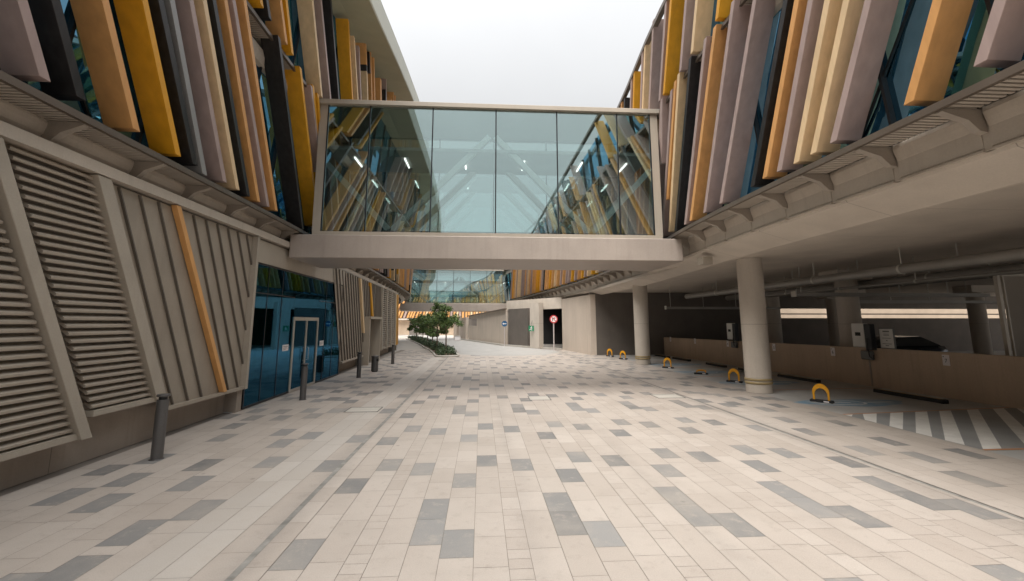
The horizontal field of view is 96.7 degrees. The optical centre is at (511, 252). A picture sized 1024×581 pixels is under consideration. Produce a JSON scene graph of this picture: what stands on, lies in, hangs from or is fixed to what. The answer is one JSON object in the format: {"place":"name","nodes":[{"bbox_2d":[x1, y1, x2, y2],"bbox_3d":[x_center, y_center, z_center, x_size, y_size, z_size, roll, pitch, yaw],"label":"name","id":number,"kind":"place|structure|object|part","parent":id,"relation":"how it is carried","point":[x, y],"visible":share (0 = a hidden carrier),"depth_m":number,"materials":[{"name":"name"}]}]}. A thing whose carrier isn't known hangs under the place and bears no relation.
{"place":"outdoors","nodes":[
{"label":"outdoors","id":0,"kind":"place"},
{"bbox_2d":[400,335,558,355],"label":"road","id":1,"kind":"structure","parent":0,"point":[464,347],"depth_m":36.19,"materials":[{"name":"concrete"}]},
{"bbox_2d":[502,321,506,345],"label":"road sign","id":2,"kind":"object","parent":1,"relation":"on","point":[504,323],"visible":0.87,"depth_m":41.80,"materials":[{"name":"metal"}]},
{"bbox_2d":[550,315,557,350],"bbox_3d":[3.206,6.148,34.942,0.620,2.690,0.129,1,-9,-4],"label":"road sign","id":3,"kind":"object","parent":1,"relation":"on","point":[553,319],"visible":1,"depth_m":35.02,"materials":[{"name":"metal"}]},
{"bbox_2d":[0,349,1023,580],"bbox_3d":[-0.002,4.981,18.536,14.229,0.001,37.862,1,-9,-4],"label":"paving","id":4,"kind":"structure","parent":0,"point":[944,552],"depth_m":5.70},
{"bbox_2d":[148,393,170,460],"bbox_3d":[-5.539,2.731,7.167,0.200,0.984,0.200,1,-9,-4],"label":"bollard","id":5,"kind":"object","parent":4,"relation":"on","point":[159,429],"visible":1,"depth_m":7.11,"materials":[{"name":"metal"}]},
{"bbox_2d":[299,363,307,399],"bbox_3d":[-5.776,3.573,12.629,0.200,0.984,0.200,1,-9,-4],"label":"bollard","id":6,"kind":"object","parent":4,"relation":"on","point":[303,382],"visible":1,"depth_m":12.57,"materials":[{"name":"metal"}]},
{"bbox_2d":[356,352,361,377],"bbox_3d":[-5.936,4.353,17.690,0.200,0.984,0.200,1,-9,-4],"label":"bollard","id":7,"kind":"object","parent":4,"relation":"on","point":[359,361],"visible":1,"depth_m":17.63,"materials":[{"name":"metal"}]},
{"bbox_2d":[344,407,382,411],"bbox_3d":[-3.627,3.851,11.154,0.800,0.024,0.650,1,-9,-4],"label":"access cover","id":8,"kind":"object","parent":4,"relation":"on","point":[363,409],"visible":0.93,"depth_m":11.14,"materials":[{"name":"metal"}]},
{"bbox_2d":[371,355,378,371],"bbox_3d":[-5.982,4.836,19.863,0.318,0.690,0.316,1,-9,-4],"label":"litter bin","id":9,"kind":"object","parent":4,"relation":"on","point":[374,362],"visible":1,"depth_m":19.75,"materials":[{"name":"metal"}]},
{"bbox_2d":[391,345,394,363],"bbox_3d":[-6.147,5.251,23.520,0.200,0.984,0.200,1,-9,-4],"label":"bollard","id":10,"kind":"object","parent":4,"relation":"on","point":[392,354],"visible":0.99,"depth_m":23.46,"materials":[{"name":"metal"}]},
{"bbox_2d":[528,396,550,399],"bbox_3d":[0.768,4.113,12.854,0.600,0.024,0.700,1,-9,-4],"label":"access cover","id":11,"kind":"object","parent":4,"relation":"on","point":[538,397],"visible":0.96,"depth_m":12.85,"materials":[{"name":"metal"}]},
{"bbox_2d":[225,350,1023,580],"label":"drainage channel","id":12,"kind":"object","parent":4,"relation":"on","point":[257,550],"visible":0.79,"depth_m":5.81,"materials":[{"name":"metal"}]},
{"bbox_2d":[650,394,684,397],"bbox_3d":[4.503,4.166,13.198,0.800,0.024,0.700,1,-9,-4],"label":"access cover","id":13,"kind":"object","parent":4,"relation":"on","point":[666,395],"visible":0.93,"depth_m":13.12,"materials":[{"name":"metal"}]},
{"bbox_2d":[381,0,663,292],"label":"sky","id":14,"kind":"structure","parent":0,"point":[576,53],"materials":[{"name":"white"}]},
{"bbox_2d":[380,335,1000,454],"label":"ground","id":15,"kind":"structure","parent":0,"point":[404,343],"depth_m":43.27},
{"bbox_2d":[0,0,432,490],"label":"office building","id":16,"kind":"structure","parent":15,"relation":"on","point":[158,159],"depth_m":8.24,"materials":[{"name":"paint"}]},
{"bbox_2d":[288,317,318,392],"bbox_3d":[-6.795,3.267,14.932,0.142,2.270,2.145,1,-9,-4],"label":"entrance door","id":17,"kind":"structure","parent":16,"relation":"in","point":[304,339],"depth_m":14.80,"materials":[{"name":"glass"}]},
{"bbox_2d":[355,316,381,365],"bbox_3d":[-7.660,4.621,24.144,0.870,2.420,2.640,1,-9,-4],"label":"side doorway","id":18,"kind":"structure","parent":16,"relation":"in","point":[372,335],"depth_m":25.19,"materials":[{"name":"paint"}]},
{"bbox_2d":[289,98,682,270],"bbox_3d":[-0.699,-2.057,15.394,11.880,4.985,2.690,1,-9,-4],"label":"glass footbridge","id":19,"kind":"object","parent":16,"relation":"attached to","point":[413,247],"visible":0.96,"depth_m":14.63,"materials":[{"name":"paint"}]},
{"bbox_2d":[406,338,459,356],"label":"planting kerb","id":20,"kind":"structure","parent":15,"relation":"on","point":[435,355],"depth_m":29.37,"materials":[{"name":"concrete"}]},
{"bbox_2d":[398,293,504,334],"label":"office building","id":21,"kind":"structure","parent":15,"relation":"on","point":[403,323],"depth_m":80.45,"materials":[{"name":"paint"}]},
{"bbox_2d":[409,323,424,334],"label":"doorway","id":22,"kind":"structure","parent":21,"relation":"in","point":[410,332],"depth_m":79.75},
{"bbox_2d":[453,308,507,343],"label":"boundary wall","id":23,"kind":"structure","parent":15,"relation":"on","point":[486,326],"depth_m":49.01,"materials":[{"name":"concrete"}]},
{"bbox_2d":[454,338,562,349],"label":"kerb","id":24,"kind":"structure","parent":15,"relation":"on","point":[510,345],"depth_m":41.58,"materials":[{"name":"concrete"}]},
{"bbox_2d":[503,0,1023,393],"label":"office building","id":25,"kind":"structure","parent":15,"relation":"on","point":[825,137],"depth_m":10.44,"materials":[{"name":"concrete"}]},
{"bbox_2d":[400,269,509,311],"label":"glass footbridge","id":26,"kind":"object","parent":25,"relation":"attached to","point":[426,306],"visible":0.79,"depth_m":57.96,"materials":[{"name":"paint"}]},
{"bbox_2d":[508,308,529,345],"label":"shutter door","id":27,"kind":"structure","parent":25,"relation":"in","point":[518,319],"depth_m":40.78,"materials":[{"name":"grey metal"}]},
{"bbox_2d":[664,287,780,308],"bbox_3d":[11.888,2.572,25.753,6.650,1.280,0.240,1,-9,-4],"label":"ceiling pipe","id":28,"kind":"object","parent":25,"relation":"hanging from","point":[703,307],"visible":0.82,"depth_m":25.54,"materials":[{"name":"metal"}]},
{"bbox_2d":[712,243,957,290],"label":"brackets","id":29,"kind":"object","parent":25,"relation":"attached to","point":[857,262],"visible":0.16,"depth_m":14.69,"materials":[{"name":"metal"}]},
{"bbox_2d":[684,247,1023,298],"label":"ceiling pipe","id":30,"kind":"object","parent":25,"relation":"attached to","point":[1008,255],"visible":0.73,"depth_m":12.18,"materials":[{"name":"metal"}]},
{"bbox_2d":[725,263,1023,299],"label":"ceiling pipe","id":31,"kind":"object","parent":25,"relation":"attached to","point":[1016,266],"visible":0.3,"depth_m":15.49,"materials":[{"name":"metal"}]},
{"bbox_2d":[768,264,992,297],"bbox_3d":[16.533,-0.113,10.762,0.244,0.539,35.000,1,-9,-4],"label":"ceiling pipe","id":32,"kind":"object","parent":25,"relation":"attached to","point":[991,277],"visible":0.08,"depth_m":17.96,"materials":[{"name":"metal"}]},
{"bbox_2d":[791,267,989,296],"bbox_3d":[13.945,1.095,16.790,7.550,1.090,0.240,1,-9,-4],"label":"ceiling pipe","id":33,"kind":"object","parent":25,"relation":"hanging from","point":[800,293],"visible":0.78,"depth_m":16.62,"materials":[{"name":"metal"}]},
{"bbox_2d":[765,256,1023,296],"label":"ceiling pipe","id":34,"kind":"object","parent":25,"relation":"attached to","point":[1018,271],"visible":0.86,"depth_m":13.89,"materials":[{"name":"metal"}]},
{"bbox_2d":[860,281,996,303],"bbox_3d":[20.252,1.824,21.360,9.750,1.140,0.240,1,-9,-4],"label":"ceiling pipe","id":35,"kind":"object","parent":25,"relation":"hanging from","point":[927,301],"visible":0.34,"depth_m":21.14,"materials":[{"name":"metal"}]},
{"bbox_2d":[780,309,1006,317],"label":"yard wall","id":36,"kind":"structure","parent":15,"relation":"on","point":[919,311],"depth_m":40.00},
{"bbox_2d":[614,351,1023,459],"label":"garage floor","id":37,"kind":"structure","parent":0,"point":[857,391],"depth_m":13.69,"materials":[{"name":"grey concrete"}]},
{"bbox_2d":[655,354,669,357],"bbox_3d":[9.343,6.424,28.274,0.182,0.113,1.924,1,-9,-5],"label":"wheel stop","id":38,"kind":"object","parent":37,"relation":"on","point":[662,356],"visible":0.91,"depth_m":28.12,"materials":[{"name":"black rubber"}]},
{"bbox_2d":[662,358,673,368],"bbox_3d":[7.307,5.169,21.364,0.168,0.487,0.540,8,-12,-41],"label":"parking lock","id":39,"kind":"object","parent":37,"relation":"on","point":[669,360],"visible":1,"depth_m":21.31,"materials":[{"name":"yellow metal"}]},
{"bbox_2d":[672,357,690,361],"bbox_3d":[9.657,6.069,25.967,0.182,0.113,2.024,1,-9,-5],"label":"wheel stop","id":40,"kind":"object","parent":37,"relation":"on","point":[683,359],"visible":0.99,"depth_m":25.70,"materials":[{"name":"black rubber"}]},
{"bbox_2d":[694,369,707,374],"bbox_3d":[7.890,4.970,18.982,0.540,0.154,0.601,-4,-10,26],"label":"parking lock","id":41,"kind":"object","parent":37,"relation":"on","point":[702,373],"visible":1,"depth_m":18.81,"materials":[{"name":"yellow metal"}]},
{"bbox_2d":[706,362,726,367],"bbox_3d":[10.034,5.523,22.426,0.180,0.113,1.820,1,-9,-4],"label":"wheel stop","id":42,"kind":"object","parent":37,"relation":"on","point":[717,365],"visible":1,"depth_m":22.20,"materials":[{"name":"black rubber"}]},
{"bbox_2d":[726,368,742,382],"bbox_3d":[7.922,4.380,16.244,0.168,0.487,0.540,8,-12,-41],"label":"parking lock","id":43,"kind":"object","parent":37,"relation":"on","point":[736,372],"visible":0.99,"depth_m":16.20,"materials":[{"name":"yellow metal"}]},
{"bbox_2d":[662,364,866,404],"bbox_3d":[8.764,4.840,17.665,2.143,0.001,11.846,1,-9,-4],"label":"bay symbol marking","id":44,"kind":"object","parent":37,"relation":"on","point":[789,382],"visible":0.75,"depth_m":12.11,"materials":[{"name":"blue paint"}]},
{"bbox_2d":[650,364,902,406],"bbox_3d":[8.665,4.835,17.618,3.108,0.001,12.335,1,-9,-4],"label":"bay paint","id":45,"kind":"object","parent":37,"relation":"on","point":[870,403],"visible":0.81,"depth_m":12.27,"materials":[{"name":"paint"}]},
{"bbox_2d":[777,373,820,382],"bbox_3d":[10.713,4.694,17.048,0.182,0.113,2.076,1,-9,-5],"label":"wheel stop","id":46,"kind":"object","parent":37,"relation":"on","point":[800,378],"visible":1,"depth_m":16.85,"materials":[{"name":"black rubber"}]},
{"bbox_2d":[810,384,834,403],"bbox_3d":[8.265,3.753,12.176,0.168,0.487,0.540,8,-12,-41],"label":"parking lock","id":47,"kind":"object","parent":37,"relation":"on","point":[817,386],"visible":1,"depth_m":12.14,"materials":[{"name":"yellow metal"}]},
{"bbox_2d":[664,337,1023,408],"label":"parapet wall","id":48,"kind":"structure","parent":37,"relation":"on","point":[997,380],"depth_m":14.34,"materials":[{"name":"paint"}]},
{"bbox_2d":[726,323,738,347],"bbox_3d":[10.960,4.118,22.655,0.277,1.200,0.838,1,-9,-4],"label":"charging unit","id":49,"kind":"object","parent":48,"relation":"on","point":[732,332],"visible":1,"depth_m":22.47,"materials":[{"name":"metal"}]},
{"bbox_2d":[830,347,834,355],"bbox_3d":[11.809,3.645,16.761,0.014,0.300,0.200,1,-9,-4],"label":"bay number sign","id":50,"kind":"object","parent":48,"relation":"attached to","point":[832,351],"visible":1,"depth_m":16.77,"materials":[{"name":"grey plastic"}]},
{"bbox_2d":[851,323,876,359],"bbox_3d":[11.916,3.006,15.438,0.277,1.200,0.838,1,-9,-4],"label":"charging unit","id":51,"kind":"object","parent":48,"relation":"on","point":[863,334],"visible":1,"depth_m":15.32,"materials":[{"name":"metal"}]},
{"bbox_2d":[878,328,896,348],"bbox_3d":[12.129,2.773,14.716,0.051,0.660,0.540,1,-9,-4],"label":"notice board","id":52,"kind":"object","parent":48,"relation":"on","point":[887,338],"visible":1,"depth_m":14.68,"materials":[{"name":"white paper"}]},
{"bbox_2d":[942,355,949,365],"bbox_3d":[12.327,3.055,12.932,0.014,0.300,0.200,1,-9,-4],"label":"bay number sign","id":53,"kind":"object","parent":48,"relation":"attached to","point":[946,360],"visible":1,"depth_m":12.91,"materials":[{"name":"grey plastic"}]},
{"bbox_2d":[674,367,1023,449],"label":"bay line marking","id":54,"kind":"object","parent":37,"relation":"on","point":[904,411],"visible":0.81,"depth_m":11.01,"materials":[{"name":"paint"}]},
{"bbox_2d":[873,388,948,403],"bbox_3d":[11.269,4.063,12.949,0.181,0.113,2.123,1,-9,-5],"label":"wheel stop","id":55,"kind":"object","parent":37,"relation":"on","point":[920,397],"visible":1,"depth_m":12.76,"materials":[{"name":"black rubber"}]},
{"bbox_2d":[876,336,947,351],"bbox_3d":[18.900,4.876,22.625,4.320,1.452,2.079,1,-9,-4],"label":"parked car","id":56,"kind":"object","parent":37,"relation":"on","point":[912,343],"visible":0.12,"depth_m":21.97,"materials":[{"name":"paint"}]},
{"bbox_3d":[19.309,4.407,22.725,2.700,0.470,1.640,1,-9,-4],"label":"window","id":57,"kind":"part","parent":56,"relation":"part of","materials":[{"name":"black glass"}]},
{"bbox_2d":[847,408,1023,448],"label":"hatch base","id":58,"kind":"object","parent":37,"relation":"on","point":[1005,436],"visible":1,"depth_m":9.50,"materials":[{"name":"grey paint"}]},
{"bbox_2d":[848,408,1023,448],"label":"hatch marking","id":59,"kind":"object","parent":58,"relation":"on","point":[987,438],"visible":0.97,"depth_m":9.49,"materials":[{"name":"white paint"}]},
{"bbox_2d":[993,271,1023,356],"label":"sliding gate","id":60,"kind":"structure","parent":37,"relation":"on","point":[1012,290],"depth_m":12.85,"materials":[{"name":"metal"}]},
{"label":"soil","id":61,"kind":"structure","parent":0,"visible":0},
{"bbox_2d":[407,315,420,336],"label":"street tree","id":62,"kind":"object","parent":61,"relation":"on","point":[412,321],"visible":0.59,"depth_m":51.48,"materials":[{"name":"green plant"}]},
{"bbox_2d":[412,313,428,339],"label":"street tree","id":63,"kind":"object","parent":61,"relation":"on","point":[416,324],"visible":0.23,"depth_m":46.66,"materials":[{"name":"green plant"}]},
{"bbox_2d":[418,319,436,340],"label":"street tree","id":64,"kind":"object","parent":61,"relation":"on","point":[422,329],"visible":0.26,"depth_m":42.20,"materials":[{"name":"green plant"}]},
{"bbox_2d":[421,311,440,343],"bbox_3d":[-6.705,6.423,38.261,2.021,3.159,2.190,1,-9,-4],"label":"street tree","id":65,"kind":"object","parent":61,"relation":"on","point":[426,323],"visible":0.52,"depth_m":38.02,"materials":[{"name":"green plant"}]},
{"bbox_2d":[408,335,456,354],"bbox_3d":[-8.468,8.707,44.462,1.781,0.808,33.304,3,-9,-16],"label":"shrub bed","id":66,"kind":"object","parent":61,"relation":"on","point":[441,349],"visible":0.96,"depth_m":34.56,"materials":[{"name":"green plant"}]},
{"bbox_2d":[425,313,449,345],"bbox_3d":[-5.699,5.982,34.711,2.039,2.947,1.547,1,-9,-4],"label":"street tree","id":67,"kind":"object","parent":61,"relation":"on","point":[435,334],"visible":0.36,"depth_m":34.61,"materials":[{"name":"green plant"}]},
{"bbox_2d":[430,302,463,345],"bbox_3d":[-4.570,5.229,31.904,2.236,3.580,2.502,4,-10,-26],"label":"street tree","id":68,"kind":"object","parent":61,"relation":"on","point":[444,319],"visible":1,"depth_m":31.70,"materials":[{"name":"green plant"}]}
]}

